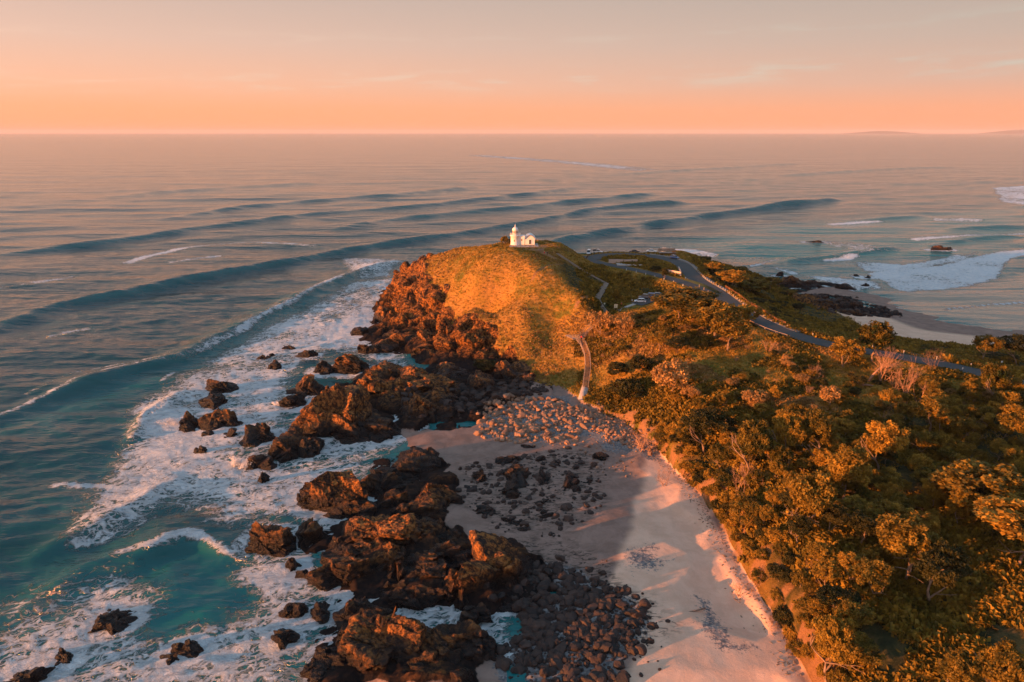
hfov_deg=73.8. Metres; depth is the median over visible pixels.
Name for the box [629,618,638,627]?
dark boulder
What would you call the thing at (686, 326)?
shrub
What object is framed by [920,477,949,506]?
bush
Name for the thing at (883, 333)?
tree
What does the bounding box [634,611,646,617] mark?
dark boulder
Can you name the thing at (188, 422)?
sea rock
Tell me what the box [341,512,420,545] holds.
sea rock
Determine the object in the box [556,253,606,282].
hill steps
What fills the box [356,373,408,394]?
sea rock
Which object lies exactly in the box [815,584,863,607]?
tree
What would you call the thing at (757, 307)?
fence
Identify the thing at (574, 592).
dark boulder
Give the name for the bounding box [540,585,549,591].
dark boulder
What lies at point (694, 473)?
shrub
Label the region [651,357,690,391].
shrub
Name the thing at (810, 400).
shrub
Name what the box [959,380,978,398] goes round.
tree
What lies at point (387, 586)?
sea rock
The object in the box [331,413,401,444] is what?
sea rock
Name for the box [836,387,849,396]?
shrub
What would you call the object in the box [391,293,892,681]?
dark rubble
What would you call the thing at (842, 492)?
tree
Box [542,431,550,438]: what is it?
pale boulder
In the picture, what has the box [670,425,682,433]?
shrub
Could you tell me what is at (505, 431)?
pale boulder
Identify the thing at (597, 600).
dark boulder
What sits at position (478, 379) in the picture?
cove rock
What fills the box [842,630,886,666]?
bush
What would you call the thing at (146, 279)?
sea
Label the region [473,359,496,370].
shrub
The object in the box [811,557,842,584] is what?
tree
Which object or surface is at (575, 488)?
rock
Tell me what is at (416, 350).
crag
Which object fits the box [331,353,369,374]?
sea rock
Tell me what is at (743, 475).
dead shrub
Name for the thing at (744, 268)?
shrub
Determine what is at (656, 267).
shrub
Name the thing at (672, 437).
shrub
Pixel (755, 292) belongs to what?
shrub
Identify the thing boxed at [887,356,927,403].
dead shrub
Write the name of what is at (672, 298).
tree
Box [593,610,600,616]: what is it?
dark boulder
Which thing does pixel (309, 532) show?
sea rock
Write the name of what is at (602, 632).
dark boulder
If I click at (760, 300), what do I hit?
shrub
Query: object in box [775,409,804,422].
tree
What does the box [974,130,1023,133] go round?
distant hills
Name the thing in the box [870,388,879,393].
shrub
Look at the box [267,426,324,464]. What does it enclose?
sea rock
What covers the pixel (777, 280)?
tree
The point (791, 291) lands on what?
shrub
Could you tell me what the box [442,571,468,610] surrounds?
sea rock
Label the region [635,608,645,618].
dark boulder
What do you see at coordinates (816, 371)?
dead shrub
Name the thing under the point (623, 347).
shrub
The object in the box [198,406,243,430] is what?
sea rock
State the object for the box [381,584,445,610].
sea rock
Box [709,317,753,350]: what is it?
tree
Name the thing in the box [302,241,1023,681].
headland ground
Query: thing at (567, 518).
dark boulder
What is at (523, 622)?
dark boulder
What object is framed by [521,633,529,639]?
dark boulder
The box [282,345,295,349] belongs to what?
sea rock
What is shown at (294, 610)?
sea rock
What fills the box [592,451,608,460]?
rock
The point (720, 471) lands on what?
shrub
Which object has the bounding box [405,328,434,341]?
crag
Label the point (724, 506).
shrub
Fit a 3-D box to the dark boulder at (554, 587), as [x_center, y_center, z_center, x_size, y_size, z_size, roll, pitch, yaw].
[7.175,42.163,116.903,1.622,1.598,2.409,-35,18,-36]
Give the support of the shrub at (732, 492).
on the headland ground at (642, 529)
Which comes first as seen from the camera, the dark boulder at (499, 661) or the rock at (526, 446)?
the dark boulder at (499, 661)
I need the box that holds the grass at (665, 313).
[426,240,1023,483]
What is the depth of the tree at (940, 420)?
146.18 m
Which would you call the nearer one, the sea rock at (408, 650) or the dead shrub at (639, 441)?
the sea rock at (408, 650)
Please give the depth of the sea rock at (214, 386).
206.94 m
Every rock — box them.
[4,666,55,681]
[54,647,73,665]
[88,608,137,635]
[159,652,178,664]
[170,638,203,657]
[179,411,197,432]
[193,445,207,453]
[198,393,227,409]
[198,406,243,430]
[201,430,213,436]
[205,379,238,394]
[223,427,237,437]
[239,422,275,446]
[244,521,296,556]
[246,454,277,469]
[256,355,270,359]
[258,471,269,482]
[267,359,281,369]
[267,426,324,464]
[271,628,299,649]
[278,392,306,408]
[278,602,308,618]
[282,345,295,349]
[285,557,301,571]
[286,373,324,395]
[291,383,377,440]
[295,350,317,357]
[295,517,327,549]
[295,569,307,578]
[296,482,310,508]
[300,644,344,681]
[301,500,377,515]
[305,556,375,591]
[307,470,367,511]
[310,601,329,623]
[313,360,334,374]
[320,539,373,564]
[323,500,376,519]
[325,536,352,551]
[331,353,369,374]
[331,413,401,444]
[332,598,393,645]
[337,607,426,671]
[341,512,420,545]
[345,596,370,614]
[350,327,368,335]
[352,360,402,380]
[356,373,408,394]
[357,344,379,353]
[359,467,405,496]
[373,306,388,321]
[373,333,406,352]
[376,541,407,581]
[377,472,412,497]
[377,488,407,508]
[379,579,408,591]
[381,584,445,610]
[390,497,445,518]
[394,447,440,479]
[395,552,446,582]
[396,365,428,378]
[397,620,431,665]
[399,390,443,423]
[407,373,459,392]
[409,650,473,681]
[410,518,447,544]
[413,623,464,664]
[414,483,464,508]
[418,387,458,399]
[419,540,460,562]
[422,517,445,529]
[436,361,469,377]
[440,619,496,663]
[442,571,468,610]
[447,528,461,540]
[450,549,472,570]
[457,529,540,594]
[459,602,493,624]
[467,370,496,392]
[472,469,487,481]
[474,508,499,514]
[476,504,494,515]
[492,592,514,611]
[494,360,531,378]
[495,455,522,463]
[501,479,519,498]
[501,517,513,524]
[503,464,529,487]
[512,372,535,382]
[517,526,527,530]
[521,444,535,447]
[534,498,548,504]
[535,455,545,461]
[536,509,553,518]
[538,466,550,485]
[561,473,579,490]
[565,482,581,491]
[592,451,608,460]
[779,275,821,287]
[806,240,823,242]
[835,283,856,289]
[931,245,952,249]
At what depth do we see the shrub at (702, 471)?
146.29 m
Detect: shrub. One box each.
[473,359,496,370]
[500,236,508,243]
[586,311,614,334]
[606,361,630,374]
[606,377,645,399]
[612,316,635,331]
[620,345,630,349]
[629,355,653,371]
[630,430,655,453]
[633,313,643,317]
[650,265,660,270]
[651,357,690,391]
[653,432,667,443]
[654,426,665,437]
[655,420,668,428]
[656,466,674,486]
[662,268,668,275]
[664,327,673,332]
[664,422,677,431]
[667,434,681,441]
[670,394,685,400]
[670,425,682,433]
[673,427,694,439]
[673,445,684,453]
[677,325,691,329]
[677,383,701,397]
[677,460,697,472]
[679,332,690,336]
[681,434,697,443]
[683,444,702,455]
[685,328,698,334]
[690,471,699,475]
[691,475,703,482]
[692,385,703,392]
[694,462,704,469]
[700,340,711,347]
[700,467,711,477]
[703,468,715,479]
[706,482,722,496]
[710,499,722,509]
[713,472,737,486]
[715,468,727,474]
[716,512,729,523]
[718,489,734,502]
[719,336,728,341]
[720,502,731,511]
[721,389,734,397]
[724,518,736,529]
[726,377,739,384]
[727,577,762,605]
[729,487,741,501]
[729,501,753,521]
[729,529,740,541]
[730,304,762,320]
[732,371,750,379]
[732,462,766,494]
[734,491,744,503]
[736,266,748,270]
[738,533,748,542]
[739,536,756,550]
[741,389,769,402]
[741,512,755,526]
[742,495,757,504]
[742,543,757,559]
[744,500,765,516]
[747,400,765,408]
[749,290,759,294]
[751,515,771,527]
[751,567,767,583]
[753,297,767,302]
[754,526,766,539]
[755,547,768,560]
[758,535,770,545]
[759,337,779,351]
[762,526,790,543]
[763,615,776,631]
[767,385,782,398]
[767,564,790,582]
[769,306,778,311]
[769,588,783,602]
[770,542,791,556]
[772,603,793,626]
[779,358,795,365]
[780,572,795,584]
[781,354,792,359]
[781,551,796,565]
[782,624,796,640]
[783,289,797,293]
[785,309,798,314]
[785,638,805,658]
[788,365,801,373]
[789,568,812,586]
[790,387,799,391]
[791,593,819,613]
[792,303,805,308]
[793,373,811,381]
[796,395,815,403]
[796,612,814,628]
[800,641,814,659]
[801,580,818,594]
[804,369,820,376]
[806,360,825,378]
[807,403,820,409]
[807,598,832,616]
[810,614,838,634]
[810,641,829,657]
[814,379,828,385]
[816,662,832,678]
[819,385,840,403]
[826,666,852,681]
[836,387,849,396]
[842,381,855,387]
[849,375,868,384]
[849,387,861,394]
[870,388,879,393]
[871,380,882,384]
[872,347,901,384]
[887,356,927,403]
[888,379,902,385]
[918,344,937,349]
[922,349,944,369]
[940,381,950,387]
[944,388,955,393]
[985,355,1000,359]
[987,351,1006,354]
[995,353,1021,360]
[1000,355,1019,362]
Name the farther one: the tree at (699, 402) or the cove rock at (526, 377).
the cove rock at (526, 377)
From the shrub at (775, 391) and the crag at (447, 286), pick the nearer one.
the shrub at (775, 391)
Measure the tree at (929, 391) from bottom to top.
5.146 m
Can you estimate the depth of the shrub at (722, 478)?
135.79 m
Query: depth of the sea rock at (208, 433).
175.96 m
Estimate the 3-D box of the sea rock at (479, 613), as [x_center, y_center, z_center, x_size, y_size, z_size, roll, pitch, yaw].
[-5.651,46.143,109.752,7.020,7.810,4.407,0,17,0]
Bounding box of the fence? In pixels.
[725,285,785,323]
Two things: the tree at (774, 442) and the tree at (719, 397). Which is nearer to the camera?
the tree at (774, 442)
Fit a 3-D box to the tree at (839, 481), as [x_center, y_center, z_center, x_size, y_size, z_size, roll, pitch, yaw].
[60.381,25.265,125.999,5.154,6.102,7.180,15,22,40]
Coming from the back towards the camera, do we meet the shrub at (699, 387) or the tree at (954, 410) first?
the shrub at (699, 387)
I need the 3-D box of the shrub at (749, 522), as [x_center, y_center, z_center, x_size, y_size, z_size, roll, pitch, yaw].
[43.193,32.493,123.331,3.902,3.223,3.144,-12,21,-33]
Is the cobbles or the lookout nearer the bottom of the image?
the cobbles
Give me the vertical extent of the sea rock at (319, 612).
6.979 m
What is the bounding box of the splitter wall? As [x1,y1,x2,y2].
[667,266,680,275]
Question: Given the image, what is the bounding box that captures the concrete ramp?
[578,385,587,400]
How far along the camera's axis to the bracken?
182.13 m
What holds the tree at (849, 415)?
on the headland ground at (642, 529)
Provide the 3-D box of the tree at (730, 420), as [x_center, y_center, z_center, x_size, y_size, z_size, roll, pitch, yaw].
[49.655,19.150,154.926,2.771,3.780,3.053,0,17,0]
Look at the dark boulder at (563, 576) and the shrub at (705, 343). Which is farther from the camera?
the shrub at (705, 343)
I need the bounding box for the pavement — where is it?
[649,254,800,331]
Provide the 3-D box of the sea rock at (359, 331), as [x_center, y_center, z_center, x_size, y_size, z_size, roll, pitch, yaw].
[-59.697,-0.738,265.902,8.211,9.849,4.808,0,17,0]
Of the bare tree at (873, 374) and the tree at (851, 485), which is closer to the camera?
the tree at (851, 485)
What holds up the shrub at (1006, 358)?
on the headland ground at (642, 529)
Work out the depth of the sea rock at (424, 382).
200.80 m
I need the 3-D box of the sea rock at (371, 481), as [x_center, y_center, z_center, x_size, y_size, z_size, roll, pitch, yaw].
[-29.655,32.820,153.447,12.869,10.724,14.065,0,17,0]
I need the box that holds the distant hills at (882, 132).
[840,131,922,133]
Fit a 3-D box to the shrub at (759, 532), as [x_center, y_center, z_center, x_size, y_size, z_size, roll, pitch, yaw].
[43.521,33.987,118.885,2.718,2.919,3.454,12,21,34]
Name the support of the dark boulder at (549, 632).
on the headland ground at (642, 529)
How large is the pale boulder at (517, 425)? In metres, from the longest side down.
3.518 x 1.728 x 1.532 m
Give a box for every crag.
[382,329,399,336]
[391,291,415,311]
[402,275,418,293]
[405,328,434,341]
[411,343,433,355]
[417,284,426,307]
[417,312,437,330]
[419,263,428,275]
[436,325,454,337]
[443,284,449,296]
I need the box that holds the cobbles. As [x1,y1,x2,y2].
[476,396,662,453]
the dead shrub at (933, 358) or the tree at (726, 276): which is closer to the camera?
the dead shrub at (933, 358)
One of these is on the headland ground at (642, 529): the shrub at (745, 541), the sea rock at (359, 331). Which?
the shrub at (745, 541)
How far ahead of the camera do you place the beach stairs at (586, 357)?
209.45 m
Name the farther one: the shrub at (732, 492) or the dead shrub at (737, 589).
the shrub at (732, 492)
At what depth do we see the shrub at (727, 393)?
167.52 m
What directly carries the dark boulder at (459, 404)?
on the headland ground at (642, 529)
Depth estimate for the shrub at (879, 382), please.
171.34 m
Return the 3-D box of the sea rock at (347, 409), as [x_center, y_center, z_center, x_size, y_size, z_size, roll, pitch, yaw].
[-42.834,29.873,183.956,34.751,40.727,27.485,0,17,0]
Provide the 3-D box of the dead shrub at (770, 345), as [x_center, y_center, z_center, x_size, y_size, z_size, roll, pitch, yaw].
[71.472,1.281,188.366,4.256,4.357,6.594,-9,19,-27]
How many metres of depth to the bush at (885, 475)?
123.22 m
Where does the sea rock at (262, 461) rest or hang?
on the headland ground at (642, 529)
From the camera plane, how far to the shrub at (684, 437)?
153.93 m
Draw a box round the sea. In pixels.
[0,133,1023,681]
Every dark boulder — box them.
[401,392,407,396]
[410,383,418,390]
[454,402,464,408]
[466,402,474,406]
[471,486,477,491]
[495,382,506,385]
[495,657,512,667]
[496,646,506,655]
[497,392,503,398]
[497,592,504,598]
[501,660,509,670]
[510,389,520,396]
[512,584,522,592]
[513,635,522,644]
[515,663,527,674]
[518,611,528,620]
[519,383,527,387]
[519,639,531,649]
[520,520,528,526]
[520,578,528,585]
[520,619,527,625]
[521,602,528,609]
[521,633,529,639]
[522,508,529,513]
[524,495,531,500]
[532,593,541,599]
[532,621,540,628]
[534,560,539,568]
[538,572,547,579]
[538,580,549,587]
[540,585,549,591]
[546,630,553,635]
[549,583,559,591]
[549,594,558,600]
[552,513,559,518]
[552,565,563,574]
[552,658,562,670]
[554,642,566,653]
[555,555,564,561]
[556,587,565,592]
[556,614,564,620]
[557,573,568,579]
[559,621,568,631]
[560,503,567,511]
[562,665,572,675]
[564,515,573,521]
[564,595,574,599]
[565,503,572,510]
[565,574,573,582]
[565,612,574,624]
[565,671,574,681]
[567,626,578,631]
[567,667,580,675]
[568,589,577,597]
[568,643,582,651]
[572,621,581,624]
[572,630,578,640]
[575,610,583,615]
[579,585,590,591]
[580,619,589,626]
[581,676,594,681]
[585,612,592,618]
[586,603,598,612]
[586,637,592,643]
[588,593,597,602]
[588,671,598,681]
[589,576,598,581]
[589,655,598,664]
[591,461,597,466]
[591,588,601,592]
[592,632,598,641]
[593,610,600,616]
[594,597,599,604]
[595,664,606,672]
[596,653,606,663]
[596,673,606,681]
[598,601,606,610]
[598,629,606,636]
[598,642,611,652]
[601,594,616,599]
[603,635,615,643]
[605,602,614,612]
[608,629,618,638]
[608,643,619,653]
[613,624,619,632]
[614,613,622,619]
[615,601,628,607]
[615,670,629,681]
[623,585,631,595]
[625,610,634,616]
[629,609,637,618]
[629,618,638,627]
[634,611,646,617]
[634,643,646,655]
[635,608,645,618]
[636,606,646,612]
[639,598,651,609]
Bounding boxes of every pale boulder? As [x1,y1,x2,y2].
[473,431,482,435]
[476,419,485,424]
[501,428,508,435]
[503,393,509,397]
[514,423,522,427]
[516,412,525,418]
[529,426,535,432]
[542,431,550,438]
[553,436,562,441]
[562,417,569,422]
[580,422,587,429]
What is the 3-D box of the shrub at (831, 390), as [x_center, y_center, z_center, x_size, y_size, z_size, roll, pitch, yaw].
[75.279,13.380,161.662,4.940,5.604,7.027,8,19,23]
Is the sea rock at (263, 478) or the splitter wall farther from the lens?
the splitter wall
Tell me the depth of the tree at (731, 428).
150.51 m
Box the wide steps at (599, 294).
[595,283,608,298]
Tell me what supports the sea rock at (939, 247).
in the sea
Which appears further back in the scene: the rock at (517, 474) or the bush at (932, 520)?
the rock at (517, 474)
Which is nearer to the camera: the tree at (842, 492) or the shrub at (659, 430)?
the tree at (842, 492)
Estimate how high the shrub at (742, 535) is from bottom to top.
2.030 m
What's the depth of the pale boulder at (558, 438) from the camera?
171.91 m
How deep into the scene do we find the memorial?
287.14 m
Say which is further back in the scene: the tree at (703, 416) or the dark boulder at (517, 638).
the tree at (703, 416)
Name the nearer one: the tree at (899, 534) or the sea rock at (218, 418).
the tree at (899, 534)
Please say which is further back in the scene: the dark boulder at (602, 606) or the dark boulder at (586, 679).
the dark boulder at (602, 606)
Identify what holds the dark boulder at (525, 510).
on the headland ground at (642, 529)
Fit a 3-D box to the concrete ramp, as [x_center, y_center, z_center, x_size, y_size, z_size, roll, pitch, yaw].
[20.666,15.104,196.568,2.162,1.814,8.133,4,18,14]
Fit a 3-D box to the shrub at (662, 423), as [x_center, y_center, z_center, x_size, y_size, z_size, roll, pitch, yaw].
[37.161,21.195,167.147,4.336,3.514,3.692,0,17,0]
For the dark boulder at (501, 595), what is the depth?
112.96 m
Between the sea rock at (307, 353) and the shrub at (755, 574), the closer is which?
the shrub at (755, 574)
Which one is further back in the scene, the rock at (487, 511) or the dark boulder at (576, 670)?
the rock at (487, 511)
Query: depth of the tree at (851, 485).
124.17 m
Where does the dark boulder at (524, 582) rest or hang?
on the headland ground at (642, 529)
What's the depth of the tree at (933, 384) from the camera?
162.74 m
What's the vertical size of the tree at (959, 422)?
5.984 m
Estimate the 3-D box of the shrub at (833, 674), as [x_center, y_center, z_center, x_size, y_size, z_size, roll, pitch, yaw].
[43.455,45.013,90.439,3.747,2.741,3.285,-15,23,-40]
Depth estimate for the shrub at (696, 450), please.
151.19 m
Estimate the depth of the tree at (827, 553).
104.19 m
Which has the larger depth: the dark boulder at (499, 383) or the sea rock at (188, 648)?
the dark boulder at (499, 383)
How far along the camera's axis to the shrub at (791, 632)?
102.33 m
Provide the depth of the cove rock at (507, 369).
215.85 m
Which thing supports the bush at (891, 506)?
on the headland ground at (642, 529)
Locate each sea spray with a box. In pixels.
[156,417,182,425]
[227,453,253,468]
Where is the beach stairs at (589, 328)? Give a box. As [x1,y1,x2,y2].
[577,319,600,338]
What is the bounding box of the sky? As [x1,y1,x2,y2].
[0,0,1023,133]
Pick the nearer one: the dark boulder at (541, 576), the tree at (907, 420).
the dark boulder at (541, 576)
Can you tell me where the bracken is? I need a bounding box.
[571,290,1023,486]
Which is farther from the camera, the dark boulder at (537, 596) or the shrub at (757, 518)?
the shrub at (757, 518)
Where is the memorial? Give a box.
[609,259,642,265]
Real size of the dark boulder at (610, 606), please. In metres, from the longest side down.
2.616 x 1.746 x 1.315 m
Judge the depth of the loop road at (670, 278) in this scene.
267.45 m
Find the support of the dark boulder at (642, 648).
on the headland ground at (642, 529)
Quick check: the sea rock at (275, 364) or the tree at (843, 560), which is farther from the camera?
the sea rock at (275, 364)
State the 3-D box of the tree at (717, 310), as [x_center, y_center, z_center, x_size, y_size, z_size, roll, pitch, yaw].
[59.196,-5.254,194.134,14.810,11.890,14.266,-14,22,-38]
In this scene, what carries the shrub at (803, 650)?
on the headland ground at (642, 529)
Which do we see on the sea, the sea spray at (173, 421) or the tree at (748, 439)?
the sea spray at (173, 421)
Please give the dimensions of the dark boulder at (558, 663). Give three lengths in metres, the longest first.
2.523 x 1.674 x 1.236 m
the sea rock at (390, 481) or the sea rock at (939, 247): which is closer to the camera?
the sea rock at (390, 481)
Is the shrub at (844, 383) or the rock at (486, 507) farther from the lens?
the shrub at (844, 383)
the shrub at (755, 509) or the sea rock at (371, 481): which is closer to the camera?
the shrub at (755, 509)
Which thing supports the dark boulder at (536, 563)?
on the headland ground at (642, 529)
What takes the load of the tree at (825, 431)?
on the headland ground at (642, 529)
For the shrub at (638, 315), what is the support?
on the headland ground at (642, 529)
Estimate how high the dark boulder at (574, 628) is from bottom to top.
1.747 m
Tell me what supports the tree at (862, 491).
on the headland ground at (642, 529)
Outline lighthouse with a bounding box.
[510,225,535,244]
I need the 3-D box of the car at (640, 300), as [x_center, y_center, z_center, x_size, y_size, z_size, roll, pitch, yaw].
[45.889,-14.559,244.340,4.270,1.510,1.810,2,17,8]
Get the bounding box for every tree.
[645,331,672,350]
[649,286,726,318]
[664,335,690,353]
[681,405,728,453]
[687,300,743,337]
[692,397,706,408]
[703,262,725,275]
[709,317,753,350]
[709,443,733,468]
[712,393,726,405]
[714,269,750,286]
[718,430,738,446]
[721,426,738,436]
[722,410,730,419]
[726,417,736,426]
[728,419,772,467]
[730,441,754,456]
[733,278,772,290]
[734,451,748,462]
[740,414,758,423]
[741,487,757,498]
[743,469,763,487]
[753,403,769,414]
[758,276,783,287]
[759,410,771,423]
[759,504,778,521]
[764,439,786,461]
[764,491,782,507]
[768,413,806,460]
[768,444,793,466]
[768,460,787,479]
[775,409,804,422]
[779,490,797,513]
[781,473,799,490]
[782,470,837,525]
[783,402,807,414]
[783,471,796,477]
[786,515,812,543]
[788,443,803,455]
[794,457,812,470]
[800,408,837,462]
[802,406,819,425]
[806,541,833,560]
[810,448,837,466]
[810,614,864,681]
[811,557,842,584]
[814,437,841,452]
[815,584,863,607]
[816,465,825,472]
[819,415,838,425]
[819,503,849,529]
[824,433,845,445]
[825,443,873,498]
[825,466,851,489]
[828,336,867,366]
[828,482,845,497]
[832,409,857,421]
[832,416,858,437]
[832,497,844,506]
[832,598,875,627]
[836,550,860,580]
[841,434,857,445]
[841,494,880,518]
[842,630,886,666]
[844,508,881,542]
[847,480,867,493]
[847,556,895,593]
[850,434,878,453]
[853,485,882,502]
[856,320,897,360]
[859,548,883,560]
[861,420,910,470]
[863,428,878,435]
[866,544,888,560]
[867,349,906,380]
[868,416,883,424]
[868,468,878,487]
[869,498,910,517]
[873,400,889,416]
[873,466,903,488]
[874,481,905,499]
[875,512,943,582]
[877,450,897,463]
[878,388,902,410]
[883,413,908,428]
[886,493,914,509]
[892,402,913,415]
[899,413,910,423]
[900,392,913,403]
[905,430,916,446]
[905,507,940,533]
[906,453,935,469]
[908,395,949,430]
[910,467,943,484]
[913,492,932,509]
[913,537,973,601]
[915,429,940,451]
[918,379,940,389]
[920,387,946,396]
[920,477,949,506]
[922,508,942,522]
[928,458,1023,510]
[930,392,954,408]
[932,412,952,429]
[934,647,983,681]
[936,430,946,441]
[936,446,953,459]
[936,461,949,468]
[937,433,955,447]
[945,415,986,437]
[945,492,976,522]
[947,405,963,416]
[949,452,971,461]
[958,404,976,415]
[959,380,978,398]
[963,404,983,422]
[965,389,982,401]
[969,378,979,385]
[971,334,1005,358]
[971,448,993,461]
[971,485,987,495]
[971,494,1023,564]
[972,424,986,438]
[973,636,1023,681]
[979,362,1013,394]
[979,405,996,414]
[979,413,999,425]
[987,401,1001,414]
[988,393,996,400]
[989,438,1012,459]
[992,417,1007,434]
[994,424,1013,438]
[995,391,1022,409]
[996,403,1023,446]
[997,333,1023,365]
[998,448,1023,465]
[1002,376,1023,391]
[1006,436,1023,446]
[1009,460,1023,474]
[1012,445,1023,452]
[1017,391,1023,405]
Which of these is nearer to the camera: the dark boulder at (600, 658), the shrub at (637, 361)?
the dark boulder at (600, 658)
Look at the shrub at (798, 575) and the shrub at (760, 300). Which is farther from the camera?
the shrub at (760, 300)
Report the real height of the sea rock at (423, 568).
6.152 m
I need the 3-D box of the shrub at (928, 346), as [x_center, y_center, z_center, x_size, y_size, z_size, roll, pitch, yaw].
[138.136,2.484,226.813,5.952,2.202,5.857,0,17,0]
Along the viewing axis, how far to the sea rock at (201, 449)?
166.88 m
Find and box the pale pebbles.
[578,431,634,476]
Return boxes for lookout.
[658,248,675,252]
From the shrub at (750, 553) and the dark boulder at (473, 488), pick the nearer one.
the shrub at (750, 553)
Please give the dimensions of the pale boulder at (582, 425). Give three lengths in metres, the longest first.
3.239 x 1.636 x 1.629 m
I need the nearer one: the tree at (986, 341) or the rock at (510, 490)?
the rock at (510, 490)
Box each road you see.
[583,256,721,295]
[587,253,1023,384]
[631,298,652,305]
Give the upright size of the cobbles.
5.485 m
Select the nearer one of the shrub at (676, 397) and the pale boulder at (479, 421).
the shrub at (676, 397)
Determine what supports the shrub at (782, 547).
on the headland ground at (642, 529)
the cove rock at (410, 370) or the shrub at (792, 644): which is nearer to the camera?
the shrub at (792, 644)
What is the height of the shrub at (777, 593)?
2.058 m
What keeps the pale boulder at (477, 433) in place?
on the headland ground at (642, 529)
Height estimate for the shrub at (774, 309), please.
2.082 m
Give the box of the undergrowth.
[575,253,1023,681]
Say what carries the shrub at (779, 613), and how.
on the headland ground at (642, 529)
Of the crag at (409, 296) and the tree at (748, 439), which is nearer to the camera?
the tree at (748, 439)
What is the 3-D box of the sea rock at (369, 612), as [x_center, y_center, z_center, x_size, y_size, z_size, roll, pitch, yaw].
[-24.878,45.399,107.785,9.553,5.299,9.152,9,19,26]
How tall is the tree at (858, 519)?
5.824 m
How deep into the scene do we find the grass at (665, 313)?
226.30 m
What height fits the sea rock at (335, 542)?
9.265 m
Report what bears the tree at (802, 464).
on the headland ground at (642, 529)
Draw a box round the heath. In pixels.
[421,240,914,442]
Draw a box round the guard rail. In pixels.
[750,320,787,335]
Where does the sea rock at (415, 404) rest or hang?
on the headland ground at (642, 529)
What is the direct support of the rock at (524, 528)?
on the headland ground at (642, 529)
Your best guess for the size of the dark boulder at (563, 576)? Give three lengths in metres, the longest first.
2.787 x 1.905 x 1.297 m
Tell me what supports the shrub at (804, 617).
on the headland ground at (642, 529)
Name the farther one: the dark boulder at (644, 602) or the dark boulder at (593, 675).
the dark boulder at (644, 602)
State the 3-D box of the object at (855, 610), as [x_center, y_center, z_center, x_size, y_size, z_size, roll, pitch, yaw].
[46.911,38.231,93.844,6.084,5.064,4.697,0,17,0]
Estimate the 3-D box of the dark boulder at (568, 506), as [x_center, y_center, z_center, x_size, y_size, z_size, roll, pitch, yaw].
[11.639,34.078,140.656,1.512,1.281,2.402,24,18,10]
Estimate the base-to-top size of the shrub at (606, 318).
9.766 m
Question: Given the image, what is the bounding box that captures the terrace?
[509,243,538,246]
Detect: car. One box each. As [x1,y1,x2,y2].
[634,298,645,302]
[639,293,650,298]
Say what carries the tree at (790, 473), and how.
on the headland ground at (642, 529)
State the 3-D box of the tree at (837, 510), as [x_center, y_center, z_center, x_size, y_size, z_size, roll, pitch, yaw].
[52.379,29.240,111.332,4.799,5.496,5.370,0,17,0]
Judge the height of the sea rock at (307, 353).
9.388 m
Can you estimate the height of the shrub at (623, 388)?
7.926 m
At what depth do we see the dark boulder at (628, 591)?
113.52 m
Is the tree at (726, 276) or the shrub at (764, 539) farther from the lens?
the tree at (726, 276)
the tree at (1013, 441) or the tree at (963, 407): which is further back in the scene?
the tree at (963, 407)
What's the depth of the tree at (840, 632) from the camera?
88.99 m
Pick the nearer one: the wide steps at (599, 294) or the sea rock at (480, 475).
the sea rock at (480, 475)
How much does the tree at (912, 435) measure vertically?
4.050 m
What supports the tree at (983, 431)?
on the headland ground at (642, 529)
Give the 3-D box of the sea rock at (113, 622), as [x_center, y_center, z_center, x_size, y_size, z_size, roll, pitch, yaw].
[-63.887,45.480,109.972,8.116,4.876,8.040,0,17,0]
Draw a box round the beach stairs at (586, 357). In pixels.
[577,339,590,386]
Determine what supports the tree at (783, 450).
on the headland ground at (642, 529)
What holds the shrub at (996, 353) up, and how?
on the headland ground at (642, 529)
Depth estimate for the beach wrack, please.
119.83 m
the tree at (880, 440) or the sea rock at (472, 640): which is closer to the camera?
the sea rock at (472, 640)
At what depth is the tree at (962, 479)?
113.49 m
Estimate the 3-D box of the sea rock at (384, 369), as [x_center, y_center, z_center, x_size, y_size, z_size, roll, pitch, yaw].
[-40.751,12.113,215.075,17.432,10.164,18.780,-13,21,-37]
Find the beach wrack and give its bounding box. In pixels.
[647,451,801,675]
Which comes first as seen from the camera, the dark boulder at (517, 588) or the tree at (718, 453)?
the dark boulder at (517, 588)
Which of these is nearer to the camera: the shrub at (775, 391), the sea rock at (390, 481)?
the sea rock at (390, 481)
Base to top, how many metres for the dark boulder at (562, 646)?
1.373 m
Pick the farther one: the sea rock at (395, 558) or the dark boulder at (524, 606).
the sea rock at (395, 558)
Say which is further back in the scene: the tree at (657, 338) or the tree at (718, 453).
the tree at (657, 338)
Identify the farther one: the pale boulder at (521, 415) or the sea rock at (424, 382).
the sea rock at (424, 382)
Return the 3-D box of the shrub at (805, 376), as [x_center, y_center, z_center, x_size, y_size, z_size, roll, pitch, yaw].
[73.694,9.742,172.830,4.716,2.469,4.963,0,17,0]
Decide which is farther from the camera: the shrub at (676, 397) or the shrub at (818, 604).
the shrub at (676, 397)
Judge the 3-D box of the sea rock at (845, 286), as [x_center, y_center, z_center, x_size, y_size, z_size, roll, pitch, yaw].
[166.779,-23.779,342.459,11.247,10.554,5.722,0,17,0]
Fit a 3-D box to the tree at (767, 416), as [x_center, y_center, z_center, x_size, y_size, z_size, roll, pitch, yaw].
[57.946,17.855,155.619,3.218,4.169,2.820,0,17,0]
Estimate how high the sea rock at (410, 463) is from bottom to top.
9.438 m
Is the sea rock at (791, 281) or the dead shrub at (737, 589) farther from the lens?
the sea rock at (791, 281)

